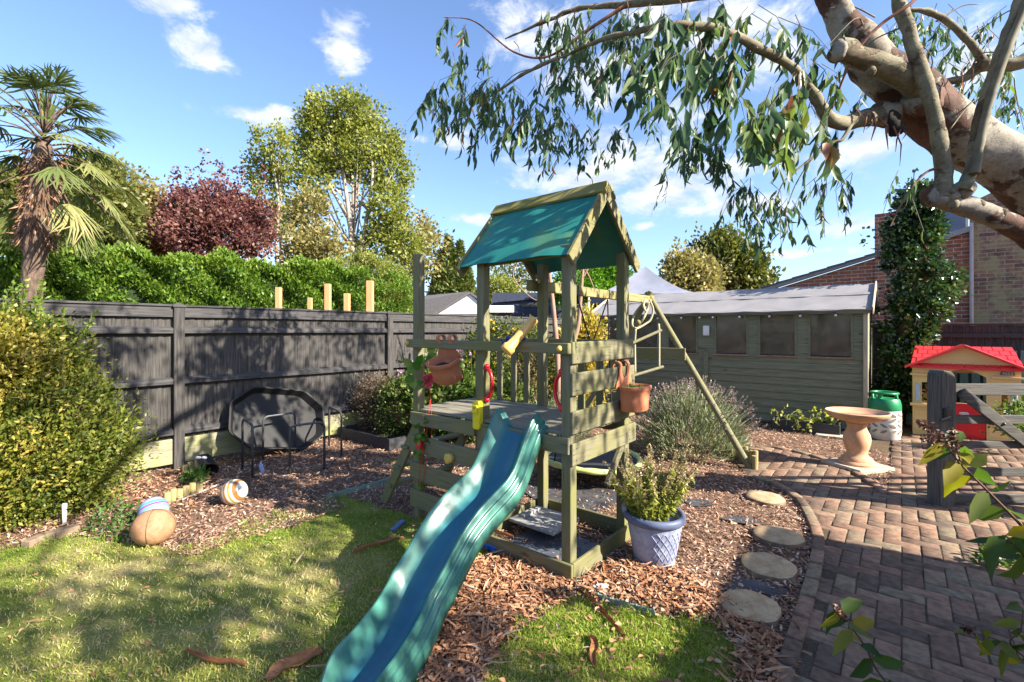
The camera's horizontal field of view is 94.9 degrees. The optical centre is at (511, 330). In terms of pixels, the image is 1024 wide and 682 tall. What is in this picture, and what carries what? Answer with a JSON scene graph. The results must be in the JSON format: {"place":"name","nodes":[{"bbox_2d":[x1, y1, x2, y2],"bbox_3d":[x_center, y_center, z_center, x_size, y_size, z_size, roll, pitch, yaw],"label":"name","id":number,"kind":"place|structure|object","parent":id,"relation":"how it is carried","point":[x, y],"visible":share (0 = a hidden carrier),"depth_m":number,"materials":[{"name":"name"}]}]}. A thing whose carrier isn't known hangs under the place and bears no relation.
{"place":"outdoors","nodes":[
{"label":"outdoors","id":0,"kind":"place"},
{"bbox_2d":[0,456,738,681],"bbox_3d":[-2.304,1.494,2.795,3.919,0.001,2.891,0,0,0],"label":"lawn","id":1,"kind":"structure","parent":0,"point":[176,590],"depth_m":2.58,"materials":[{"name":"plant"}]},
{"bbox_2d":[21,534,46,547],"bbox_3d":[-3.337,1.475,3.284,0.070,0.060,0.113,0,0,3],"label":"edging brick","id":2,"kind":"object","parent":1,"relation":"on","point":[31,541],"visible":0.92,"depth_m":3.26,"materials":[{"name":"brown brick"}]},
{"bbox_2d":[130,508,176,545],"bbox_3d":[-2.515,1.378,3.300,0.269,0.247,0.254,0,0,0],"label":"leather ball","id":3,"kind":"object","parent":1,"relation":"on","point":[152,527],"visible":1,"depth_m":3.22,"materials":[{"name":"brown leather"}]},
{"bbox_2d":[184,648,246,665],"bbox_3d":[-1.349,1.474,2.114,0.338,0.029,0.044,0,0,14],"label":"bark strip","id":4,"kind":"object","parent":1,"relation":"on","point":[208,658],"visible":1,"depth_m":2.10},
{"bbox_2d":[164,497,345,557],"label":"wood chips","id":5,"kind":"object","parent":1,"relation":"on","point":[218,532],"visible":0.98,"depth_m":3.56,"materials":[{"name":"wood"}]},
{"bbox_2d":[266,646,324,680],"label":"bark strip","id":6,"kind":"object","parent":1,"relation":"on","point":[292,660],"visible":1,"depth_m":2.10,"materials":[{"name":"wood"}]},
{"bbox_2d":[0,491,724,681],"bbox_3d":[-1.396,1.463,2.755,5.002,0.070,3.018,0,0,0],"label":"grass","id":7,"kind":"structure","parent":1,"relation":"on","point":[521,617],"depth_m":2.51,"materials":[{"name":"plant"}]},
{"bbox_2d":[352,536,403,553],"bbox_3d":[-0.924,1.474,3.255,0.371,0.029,0.040,0,0,-39],"label":"bark strip","id":8,"kind":"object","parent":1,"relation":"on","point":[375,543],"visible":0.99,"depth_m":3.25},
{"bbox_2d":[0,409,891,681],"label":"mulch","id":9,"kind":"object","parent":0,"point":[199,518],"depth_m":4.25,"materials":[{"name":"brown wood"}]},
{"bbox_2d":[43,524,79,541],"bbox_3d":[-3.281,1.475,3.430,0.070,0.060,0.187,0,0,35],"label":"edging brick","id":10,"kind":"object","parent":9,"relation":"on","point":[68,529],"visible":0.76,"depth_m":3.41,"materials":[{"name":"brown brick"}]},
{"bbox_2d":[0,275,166,539],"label":"golden shrub","id":11,"kind":"object","parent":9,"relation":"on","point":[58,430],"visible":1,"depth_m":3.75,"materials":[{"name":"yellow plant"}]},
{"bbox_2d":[80,497,139,543],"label":"weeds","id":12,"kind":"object","parent":9,"relation":"on","point":[100,511],"visible":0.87,"depth_m":3.57,"materials":[{"name":"green plant"}]},
{"bbox_2d":[137,497,169,515],"bbox_3d":[-2.790,1.400,3.660,0.204,0.204,0.204,0,0,0],"label":"pastel ball","id":13,"kind":"object","parent":9,"relation":"on","point":[153,503],"visible":0.52,"depth_m":3.61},
{"bbox_2d":[163,482,202,501],"bbox_3d":[-2.943,1.449,4.208,0.073,0.121,0.344,0,0,21],"label":"log edging","id":14,"kind":"object","parent":9,"relation":"on","point":[171,494],"visible":0.85,"depth_m":4.21,"materials":[{"name":"wood"}]},
{"bbox_2d":[179,463,210,484],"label":"weeds","id":15,"kind":"object","parent":9,"relation":"on","point":[198,472],"visible":0.92,"depth_m":4.62,"materials":[{"name":"green plant"}]},
{"bbox_2d":[194,454,218,473],"bbox_3d":[-3.173,1.413,4.881,0.226,0.259,0.257,0,0,-32],"label":"toy bucket","id":16,"kind":"object","parent":9,"relation":"on","point":[206,459],"visible":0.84,"depth_m":4.85,"materials":[{"name":"black plastic"}]},
{"bbox_2d":[219,479,247,504],"bbox_3d":[-2.400,1.394,4.060,0.214,0.214,0.214,0,0,0],"label":"striped ball","id":17,"kind":"object","parent":9,"relation":"on","point":[233,491],"visible":1,"depth_m":3.99,"materials":[{"name":"plastic"}]},
{"bbox_2d":[241,406,341,477],"bbox_3d":[-2.419,1.224,5.335,1.096,0.552,0.967,0,0,-43],"label":"tray stand","id":18,"kind":"object","parent":9,"relation":"on","point":[295,451],"visible":0.96,"depth_m":5.08,"materials":[{"name":"paint"}]},
{"bbox_2d":[228,386,324,449],"bbox_3d":[-2.862,1.069,5.767,0.411,0.783,1.148,0,0,44],"label":"mixing tray","id":19,"kind":"object","parent":18,"relation":"on","point":[254,406],"visible":0.91,"depth_m":5.79,"materials":[{"name":"black plastic"}]},
{"bbox_2d":[326,477,389,498],"bbox_3d":[-1.421,1.475,4.405,0.026,0.050,0.664,0,0,41],"label":"lawn edging","id":20,"kind":"object","parent":9,"relation":"on","point":[363,486],"visible":0.91,"depth_m":4.38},
{"bbox_2d":[339,421,432,451],"bbox_3d":[-1.742,1.423,6.473,1.180,0.155,0.722,0,0,40],"label":"raised bed","id":21,"kind":"object","parent":9,"relation":"on","point":[354,433],"visible":0.44,"depth_m":6.16,"materials":[{"name":"wood"}]},
{"bbox_2d":[344,364,396,431],"bbox_3d":[-1.961,0.941,6.750,0.917,0.964,0.906,0,0,0],"label":"dead shrub","id":22,"kind":"object","parent":21,"relation":"on","point":[363,397],"visible":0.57,"depth_m":6.64,"materials":[{"name":"brown plant"}]},
{"bbox_2d":[362,371,445,437],"bbox_3d":[-1.416,0.965,6.423,1.177,0.915,1.004,0,0,0],"label":"olive shrub","id":23,"kind":"object","parent":21,"relation":"on","point":[394,409],"visible":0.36,"depth_m":6.27,"materials":[{"name":"green plant"}]},
{"bbox_2d":[0,411,893,681],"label":"wood chips","id":24,"kind":"object","parent":9,"relation":"on","point":[724,566],"visible":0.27,"depth_m":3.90,"materials":[{"name":"wood"}]},
{"bbox_2d":[382,348,536,443],"bbox_3d":[-0.662,0.864,6.634,2.243,1.350,1.775,0,0,0],"label":"anemone","id":25,"kind":"object","parent":9,"relation":"on","point":[464,387],"visible":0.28,"depth_m":6.20,"materials":[{"name":"green plant"}]},
{"bbox_2d":[458,312,591,406],"bbox_3d":[0.048,0.568,6.981,2.247,1.918,1.719,0,0,23],"label":"potentilla","id":26,"kind":"object","parent":9,"relation":"on","point":[494,328],"visible":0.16,"depth_m":6.79,"materials":[{"name":"green plant"}]},
{"bbox_2d":[512,262,593,399],"bbox_3d":[0.602,0.094,6.400,1.222,2.800,0.119,0,0,0],"label":"bare tree","id":27,"kind":"object","parent":9,"relation":"on","point":[556,336],"visible":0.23,"depth_m":6.38,"materials":[{"name":"brown plant"}]},
{"bbox_2d":[510,529,598,559],"bbox_3d":[0.302,1.486,3.236,0.600,0.012,0.440,0,0,40],"label":"slate sheet","id":28,"kind":"object","parent":9,"relation":"on","point":[543,542],"visible":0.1,"depth_m":3.27,"materials":[{"name":"stone"}]},
{"bbox_2d":[509,505,578,535],"bbox_3d":[0.241,1.400,3.508,0.400,0.044,0.340,0,0,40],"label":"board lid","id":29,"kind":"object","parent":28,"relation":"on","point":[543,519],"visible":0.97,"depth_m":3.48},
{"bbox_2d":[380,180,751,580],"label":"play tower","id":30,"kind":"structure","parent":9,"relation":"on","point":[568,233],"depth_m":3.32,"materials":[{"name":"paint"}]},
{"bbox_2d":[404,348,436,489],"bbox_3d":[-0.686,0.671,3.562,0.228,1.114,0.185,0,0,37],"label":"flower string","id":31,"kind":"object","parent":30,"relation":"hanging from","point":[425,380],"visible":0.97,"depth_m":3.56,"materials":[{"name":"plant"}]},
{"bbox_2d":[319,407,548,681],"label":"slide","id":32,"kind":"object","parent":30,"relation":"on","point":[392,635],"visible":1,"depth_m":2.42,"materials":[{"name":"teal plastic"}]},
{"bbox_2d":[425,334,462,385],"bbox_3d":[-0.492,0.213,3.438,0.274,0.372,0.228,0,0,40],"label":"hanging planter","id":33,"kind":"object","parent":30,"relation":"hanging from","point":[443,366],"visible":1,"depth_m":3.40,"materials":[{"name":"ceramic"}]},
{"bbox_2d":[548,296,642,474],"bbox_3d":[0.800,0.502,4.720,0.995,1.644,0.994,0,0,0],"label":"nest swing","id":34,"kind":"object","parent":30,"relation":"hanging from","point":[595,466],"visible":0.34,"depth_m":4.56,"materials":[{"name":"black plastic"}]},
{"bbox_2d":[610,360,651,412],"bbox_3d":[0.826,0.380,3.246,0.242,0.337,0.274,0,0,40],"label":"hanging planter","id":35,"kind":"object","parent":30,"relation":"hanging from","point":[634,399],"visible":0.98,"depth_m":3.15,"materials":[{"name":"ceramic"}]},
{"bbox_2d":[631,298,663,376],"bbox_3d":[1.516,0.077,5.363,0.412,0.889,0.147,0,0,-18],"label":"rope ladder","id":36,"kind":"object","parent":30,"relation":"attached to","point":[642,306],"visible":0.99,"depth_m":5.33,"materials":[{"name":"fabric"}]},
{"bbox_2d":[524,480,615,511],"bbox_3d":[0.516,1.484,4.256,0.999,0.004,0.798,0,0,0],"label":"weed membrane","id":37,"kind":"object","parent":9,"relation":"on","point":[580,491],"visible":0.4,"depth_m":4.28,"materials":[{"name":"fabric"}]},
{"bbox_2d":[548,300,615,406],"bbox_3d":[1.048,0.537,6.998,1.172,1.992,1.104,0,0,0],"label":"spotted laurel","id":38,"kind":"object","parent":9,"relation":"on","point":[591,322],"visible":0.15,"depth_m":6.84,"materials":[{"name":"yellow plant"}]},
{"bbox_2d":[575,578,655,616],"bbox_3d":[0.540,1.480,2.607,0.522,0.040,0.076,0,0,42],"label":"lawn edging","id":39,"kind":"object","parent":9,"relation":"on","point":[618,602],"visible":0.62,"depth_m":2.55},
{"bbox_2d":[622,503,685,568],"bbox_3d":[0.921,1.314,3.060,0.402,0.371,0.394,0,0,0],"label":"flower pot","id":40,"kind":"object","parent":9,"relation":"on","point":[655,543],"visible":0.81,"depth_m":2.93,"materials":[{"name":"blue ceramic"}]},
{"bbox_2d":[603,443,704,521],"bbox_3d":[0.906,1.007,3.073,0.640,0.501,0.642,0,0,0],"label":"herb plant","id":41,"kind":"object","parent":40,"relation":"in","point":[650,505],"visible":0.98,"depth_m":2.98,"materials":[{"name":"green plant"}]},
{"bbox_2d":[681,498,713,506],"bbox_3d":[1.598,1.484,4.077,0.216,0.004,0.188,0,0,-9],"label":"weed membrane","id":42,"kind":"object","parent":9,"relation":"on","point":[696,502],"visible":0.86,"depth_m":4.05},
{"bbox_2d":[629,375,766,461],"bbox_3d":[2.193,1.020,5.733,1.590,0.959,1.560,0,0,39],"label":"lavender","id":43,"kind":"object","parent":9,"relation":"on","point":[678,414],"visible":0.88,"depth_m":5.49,"materials":[{"name":"green plant"}]},
{"bbox_2d":[712,439,757,463],"bbox_3d":[2.620,1.416,5.500,0.123,0.188,0.683,0,0,-19],"label":"log edging","id":44,"kind":"object","parent":9,"relation":"on","point":[749,453],"visible":0.33,"depth_m":5.35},
{"bbox_2d":[719,515,762,524],"bbox_3d":[1.791,1.484,3.678,0.204,0.004,0.259,0,0,-39],"label":"weed membrane","id":45,"kind":"object","parent":9,"relation":"on","point":[736,518],"visible":0.88,"depth_m":3.69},
{"bbox_2d":[719,589,781,629],"bbox_3d":[1.272,1.484,2.512,0.314,0.052,0.308,0,0,0],"label":"log slice","id":46,"kind":"object","parent":9,"relation":"on","point":[766,610],"visible":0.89,"depth_m":2.48,"materials":[{"name":"beige wood"}]},
{"bbox_2d":[723,578,788,595],"bbox_3d":[1.410,1.484,2.726,0.356,0.004,0.152,0,0,16],"label":"weed membrane","id":47,"kind":"object","parent":9,"relation":"on","point":[753,584],"visible":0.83,"depth_m":2.72,"materials":[{"name":"fabric"}]},
{"bbox_2d":[745,490,785,507],"bbox_3d":[2.225,1.484,4.143,0.308,0.052,0.326,0,0,0],"label":"log slice","id":48,"kind":"object","parent":9,"relation":"on","point":[762,498],"visible":0.99,"depth_m":4.08,"materials":[{"name":"beige wood"}]},
{"bbox_2d":[740,552,797,584],"bbox_3d":[1.606,1.484,2.944,0.327,0.052,0.337,0,0,0],"label":"log slice","id":49,"kind":"object","parent":9,"relation":"on","point":[770,566],"visible":0.98,"depth_m":2.90,"materials":[{"name":"beige wood"}]},
{"bbox_2d":[752,525,805,549],"bbox_3d":[1.908,1.484,3.372,0.334,0.052,0.323,0,0,0],"label":"log slice","id":50,"kind":"object","parent":9,"relation":"on","point":[782,537],"visible":0.98,"depth_m":3.33,"materials":[{"name":"beige wood"}]},
{"bbox_2d":[771,416,841,434],"bbox_3d":[4.343,1.415,6.958,0.860,0.170,0.242,0,0,40],"label":"trough planter","id":51,"kind":"object","parent":9,"relation":"on","point":[825,428],"visible":0.81,"depth_m":6.86,"materials":[{"name":"soil"}]},
{"bbox_2d":[771,403,840,431],"bbox_3d":[4.332,1.268,6.879,0.968,0.374,0.408,0,0,41],"label":"geranium","id":52,"kind":"object","parent":51,"relation":"in","point":[817,419],"visible":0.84,"depth_m":6.84,"materials":[{"name":"green plant"}]},
{"bbox_2d":[750,446,891,681],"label":"path edging","id":53,"kind":"object","parent":9,"relation":"on","point":[801,617],"visible":0.82,"depth_m":2.74,"materials":[{"name":"brick"}]},
{"bbox_2d":[815,431,843,439],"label":"slab","id":54,"kind":"structure","parent":9,"relation":"on","point":[824,435],"depth_m":6.58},
{"bbox_2d":[821,407,894,474],"bbox_3d":[3.770,1.189,5.140,0.596,0.622,0.596,0,0,0],"label":"bird bath","id":55,"kind":"object","parent":9,"relation":"on","point":[857,440],"visible":1,"depth_m":5.05,"materials":[{"name":"stone"}]},
{"bbox_2d":[0,0,1023,314],"label":"sky","id":56,"kind":"structure","parent":0,"point":[175,79],"materials":[{"name":"blue"}]},
{"bbox_2d":[149,399,918,455],"bbox_3d":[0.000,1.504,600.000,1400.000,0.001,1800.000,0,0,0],"label":"ground","id":57,"kind":"structure","parent":0,"point":[884,446],"depth_m":6.37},
{"bbox_2d":[0,62,150,298],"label":"fan palm","id":58,"kind":"object","parent":57,"relation":"on","point":[33,207],"visible":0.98,"depth_m":6.20,"materials":[{"name":"green plant"}]},
{"bbox_2d":[0,140,160,264],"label":"garden tree","id":59,"kind":"object","parent":57,"relation":"on","point":[119,198],"visible":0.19,"depth_m":14.16,"materials":[{"name":"green plant"}]},
{"bbox_2d":[101,162,183,264],"bbox_3d":[-14.168,-2.254,17.151,4.965,7.519,3.791,0,0,0],"label":"autumn tree","id":60,"kind":"object","parent":57,"relation":"on","point":[152,189],"visible":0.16,"depth_m":16.59,"materials":[{"name":"green plant"}]},
{"bbox_2d":[0,237,372,310],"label":"laurel hedge","id":61,"kind":"object","parent":57,"relation":"on","point":[172,278],"visible":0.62,"depth_m":8.78,"materials":[{"name":"green plant"}]},
{"bbox_2d":[138,148,289,270],"bbox_3d":[-10.458,-2.366,15.818,5.649,7.752,3.774,0,0,0],"label":"copper tree","id":62,"kind":"object","parent":57,"relation":"on","point":[200,220],"visible":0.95,"depth_m":15.53,"materials":[{"name":"brown plant"}]},
{"bbox_2d":[232,117,308,263],"bbox_3d":[-10.531,-3.961,21.008,2.979,10.923,3.110,0,0,-44],"label":"aspen tree","id":63,"kind":"object","parent":57,"relation":"on","point":[283,138],"visible":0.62,"depth_m":20.68,"materials":[{"name":"green plant"}]},
{"bbox_2d":[275,287,281,307],"bbox_3d":[-3.970,0.383,8.000,0.082,2.233,0.081,0,0,0],"label":"timber post","id":64,"kind":"object","parent":57,"relation":"on","point":[278,297],"visible":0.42,"depth_m":7.96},
{"bbox_2d":[0,298,586,471],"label":"garden fence","id":65,"kind":"object","parent":57,"relation":"on","point":[202,366],"visible":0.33,"depth_m":5.48,"materials":[{"name":"wood"}]},
{"bbox_2d":[263,176,353,275],"bbox_3d":[-7.577,-2.187,17.905,3.408,7.374,3.050,0,0,0],"label":"birch tree","id":66,"kind":"object","parent":57,"relation":"on","point":[308,239],"visible":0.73,"depth_m":17.59,"materials":[{"name":"green plant"}]},
{"bbox_2d":[324,284,330,415],"bbox_3d":[-3.212,0.344,8.200,0.091,2.312,0.091,0,0,0],"label":"timber post","id":67,"kind":"object","parent":57,"relation":"on","point":[327,296],"visible":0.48,"depth_m":8.15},
{"bbox_2d":[344,293,349,412],"bbox_3d":[-3.018,0.412,8.600,0.096,2.177,0.096,0,0,0],"label":"timber post","id":68,"kind":"object","parent":57,"relation":"on","point":[346,301],"visible":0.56,"depth_m":8.55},
{"bbox_2d":[282,77,434,267],"bbox_3d":[-7.100,-5.047,22.026,7.086,13.095,3.831,0,0,0],"label":"poplar tree","id":69,"kind":"object","parent":57,"relation":"on","point":[339,143],"visible":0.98,"depth_m":21.54,"materials":[{"name":"green plant"}]},
{"bbox_2d":[313,247,412,312],"bbox_3d":[-4.220,-0.800,12.990,3.417,2.919,2.907,0,0,0],"label":"domed hedge","id":70,"kind":"object","parent":57,"relation":"on","point":[393,288],"visible":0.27,"depth_m":12.46,"materials":[{"name":"green plant"}]},
{"bbox_2d":[366,281,373,409],"bbox_3d":[-2.385,0.333,7.900,0.102,2.334,0.102,0,0,0],"label":"timber post","id":71,"kind":"object","parent":57,"relation":"on","point":[369,295],"visible":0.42,"depth_m":7.85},
{"bbox_2d":[395,206,454,292],"bbox_3d":[-4.822,-2.607,23.878,3.538,8.224,4.370,0,0,-19],"label":"birch tree","id":72,"kind":"object","parent":57,"relation":"on","point":[434,236],"visible":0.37,"depth_m":23.28,"materials":[{"name":"green plant"}]},
{"bbox_2d":[425,233,476,295],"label":"conifer","id":73,"kind":"object","parent":57,"relation":"on","point":[450,281],"visible":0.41,"depth_m":23.63,"materials":[{"name":"green plant"}]},
{"bbox_2d":[425,291,513,316],"bbox_3d":[-3.061,0.085,17.550,6.344,2.740,5.900,0,0,0],"label":"bungalow","id":74,"kind":"object","parent":57,"relation":"on","point":[461,303],"visible":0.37,"depth_m":15.50,"materials":[{"name":"white paint"}]},
{"bbox_2d":[470,267,531,302],"bbox_3d":[-0.526,-0.593,19.876,2.798,4.208,2.037,0,0,0],"label":"round shrub","id":75,"kind":"object","parent":57,"relation":"on","point":[502,284],"visible":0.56,"depth_m":19.53,"materials":[{"name":"green plant"}]},
{"bbox_2d":[490,262,536,292],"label":"garden tree","id":76,"kind":"object","parent":57,"relation":"on","point":[507,271],"visible":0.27,"depth_m":25.92,"materials":[{"name":"green plant"}]},
{"bbox_2d":[492,293,561,317],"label":"navy outbuilding","id":77,"kind":"structure","parent":57,"relation":"on","point":[524,304],"depth_m":16.80,"materials":[{"name":"wood"}]},
{"bbox_2d":[548,265,640,319],"bbox_3d":[2.567,-0.742,14.968,3.502,4.491,2.794,0,0,0],"label":"round shrub","id":78,"kind":"object","parent":57,"relation":"on","point":[603,278],"visible":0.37,"depth_m":14.37,"materials":[{"name":"green plant"}]},
{"bbox_2d":[588,266,690,308],"bbox_3d":[3.542,-0.106,12.500,2.584,3.213,2.584,0,0,20],"label":"gazebo","id":79,"kind":"object","parent":57,"relation":"on","point":[643,280],"visible":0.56,"depth_m":11.81,"materials":[{"name":"fabric"}]},
{"bbox_2d":[656,234,735,291],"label":"oak tree","id":80,"kind":"object","parent":57,"relation":"on","point":[687,270],"visible":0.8,"depth_m":29.21,"materials":[{"name":"green plant"}]},
{"bbox_2d":[407,0,1023,264],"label":"eucalyptus tree","id":81,"kind":"object","parent":57,"relation":"on","point":[914,95],"visible":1,"depth_m":3.02,"materials":[{"name":"green plant"}]},
{"bbox_2d":[592,281,878,429],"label":"garden shed","id":82,"kind":"structure","parent":57,"relation":"on","point":[817,358],"depth_m":7.59,"materials":[{"name":"green wood"}]},
{"bbox_2d":[604,318,615,339],"bbox_3d":[1.974,0.062,9.318,0.340,0.675,0.036,0,0,40],"label":"window","id":83,"kind":"structure","parent":82,"relation":"in","point":[612,323],"depth_m":9.31,"materials":[{"name":"grey glass"}]},
{"bbox_2d":[633,317,657,347],"bbox_3d":[2.521,0.062,8.865,0.500,0.675,0.036,0,0,40],"label":"window","id":84,"kind":"structure","parent":82,"relation":"in","point":[652,342],"depth_m":8.83,"materials":[{"name":"grey glass"}]},
{"bbox_2d":[667,316,697,353],"bbox_3d":[3.047,0.071,8.419,0.570,0.692,0.064,0,0,40],"label":"window","id":85,"kind":"structure","parent":82,"relation":"in","point":[685,329],"depth_m":8.38,"materials":[{"name":"grey glass"}]},
{"bbox_2d":[610,312,836,319],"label":"string lights","id":86,"kind":"object","parent":82,"relation":"hanging from","point":[835,314],"visible":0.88,"depth_m":7.72,"materials":[{"name":"black plastic"}]},
{"bbox_2d":[713,316,748,355],"bbox_3d":[3.679,0.071,7.896,0.550,0.692,0.064,0,0,40],"label":"window","id":87,"kind":"structure","parent":82,"relation":"in","point":[731,332],"depth_m":7.90,"materials":[{"name":"grey glass"}]},
{"bbox_2d":[757,315,797,357],"bbox_3d":[4.206,0.071,7.458,0.560,0.692,0.064,0,0,40],"label":"window","id":88,"kind":"structure","parent":82,"relation":"in","point":[777,333],"depth_m":7.46,"materials":[{"name":"grey glass"}]},
{"bbox_2d":[807,314,853,358],"bbox_3d":[4.745,0.071,7.012,0.580,0.692,0.064,0,0,40],"label":"window","id":89,"kind":"structure","parent":82,"relation":"in","point":[828,334],"depth_m":7.02,"materials":[{"name":"grey glass"}]},
{"bbox_2d":[685,215,785,290],"bbox_3d":[15.375,-3.315,33.709,7.618,9.660,6.360,0,0,0],"label":"oak tree","id":90,"kind":"object","parent":57,"relation":"on","point":[726,240],"visible":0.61,"depth_m":32.48,"materials":[{"name":"green plant"}]},
{"bbox_2d":[867,390,902,440],"bbox_3d":[5.189,1.174,6.550,0.382,0.652,0.386,0,0,0],"label":"gas cylinder","id":91,"kind":"object","parent":57,"relation":"on","point":[890,429],"visible":0.83,"depth_m":6.41,"materials":[{"name":"white metal"}]},
{"bbox_2d":[860,168,974,424],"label":"ivy column","id":92,"kind":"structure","parent":57,"relation":"on","point":[921,283],"depth_m":7.37,"materials":[{"name":"green plant"}]},
{"bbox_2d":[872,323,1023,402],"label":"dark fence","id":93,"kind":"object","parent":57,"relation":"on","point":[993,335],"visible":0.12,"depth_m":7.48,"materials":[{"name":"wood"}]},
{"bbox_2d":[905,344,1023,440],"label":"toy playhouse","id":94,"kind":"object","parent":57,"relation":"on","point":[998,364],"visible":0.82,"depth_m":6.48,"materials":[{"name":"red plastic"}]},
{"bbox_2d":[956,403,985,439],"bbox_3d":[6.240,1.250,6.507,0.448,0.470,0.054,0,0,40],"label":"door","id":95,"kind":"structure","parent":94,"relation":"in","point":[972,431],"depth_m":6.46,"materials":[{"name":"red plastic"}]},
{"bbox_2d":[906,351,1023,421],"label":"slat fence","id":96,"kind":"object","parent":57,"relation":"on","point":[975,377],"visible":0.05,"depth_m":7.25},
{"label":"soil bed","id":97,"kind":"structure","parent":57,"relation":"on","visible":0},
{"bbox_2d":[969,534,1019,567],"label":"weeds","id":98,"kind":"object","parent":97,"relation":"on","point":[1008,563],"visible":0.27,"depth_m":2.96,"materials":[{"name":"green plant"}]},
{"bbox_2d":[523,390,597,441],"bbox_3d":[0.592,1.135,6.066,1.063,0.811,0.979,0,0,0],"label":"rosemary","id":99,"kind":"object","parent":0,"point":[577,435],"visible":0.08,"depth_m":5.99,"materials":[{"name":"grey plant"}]},
{"bbox_2d":[483,599,735,681],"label":"lawn","id":100,"kind":"structure","parent":0,"point":[534,675],"depth_m":2.17,"materials":[{"name":"plant"}]},
{"bbox_2d":[588,634,597,667],"bbox_3d":[0.378,1.474,2.178,0.044,0.029,0.207,0,0,7],"label":"bark strip","id":101,"kind":"object","parent":100,"relation":"on","point":[594,647],"visible":1,"depth_m":2.18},
{"bbox_2d":[566,579,624,637],"bbox_3d":[0.443,1.474,2.539,0.038,0.029,0.564,0,0,-23],"label":"bark strip","id":102,"kind":"object","parent":100,"relation":"on","point":[605,613],"visible":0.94,"depth_m":2.47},
{"bbox_2d":[736,436,1023,681],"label":"path","id":103,"kind":"structure","parent":0,"point":[805,664],"depth_m":2.69,"materials":[{"name":"brick"}]},
{"bbox_2d":[819,597,904,681],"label":"buddleia","id":104,"kind":"object","parent":103,"relation":"on","point":[860,625],"visible":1,"depth_m":1.78,"materials":[{"name":"green plant"}]},
{"bbox_2d":[738,434,1023,681],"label":"path bricks","id":105,"kind":"object","parent":103,"relation":"on","point":[936,593],"visible":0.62,"depth_m":2.91,"materials":[{"name":"brick"}]},
{"bbox_2d":[916,419,1023,579],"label":"buddleia","id":106,"kind":"object","parent":105,"relation":"on","point":[995,548],"visible":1,"depth_m":1.84,"materials":[{"name":"green plant"}]},
{"bbox_2d":[927,369,1023,506],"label":"field gate","id":107,"kind":"structure","parent":105,"relation":"on","point":[944,388],"depth_m":3.98,"materials":[{"name":"paint"}]},
{"bbox_2d":[954,602,1023,677],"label":"buddleia","id":108,"kind":"object","parent":105,"relation":"on","point":[987,645],"visible":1,"depth_m":1.90,"materials":[{"name":"green plant"}]},
{"bbox_2d":[980,395,1023,440],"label":"leafy plant","id":109,"kind":"object","parent":105,"relation":"on","point":[1016,408],"visible":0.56,"depth_m":5.63,"materials":[{"name":"green plant"}]},
{"bbox_2d":[760,193,1023,347],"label":"brick house","id":110,"kind":"structure","parent":0,"point":[994,260],"depth_m":8.73,"materials":[{"name":"brown brick"}]},
{"bbox_2d":[941,212,967,232],"bbox_3d":[8.565,-2.100,9.315,0.680,0.720,0.082,0,0,40],"label":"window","id":111,"kind":"structure","parent":110,"relation":"in","point":[960,222],"depth_m":9.17,"materials":[{"name":"white paint"}]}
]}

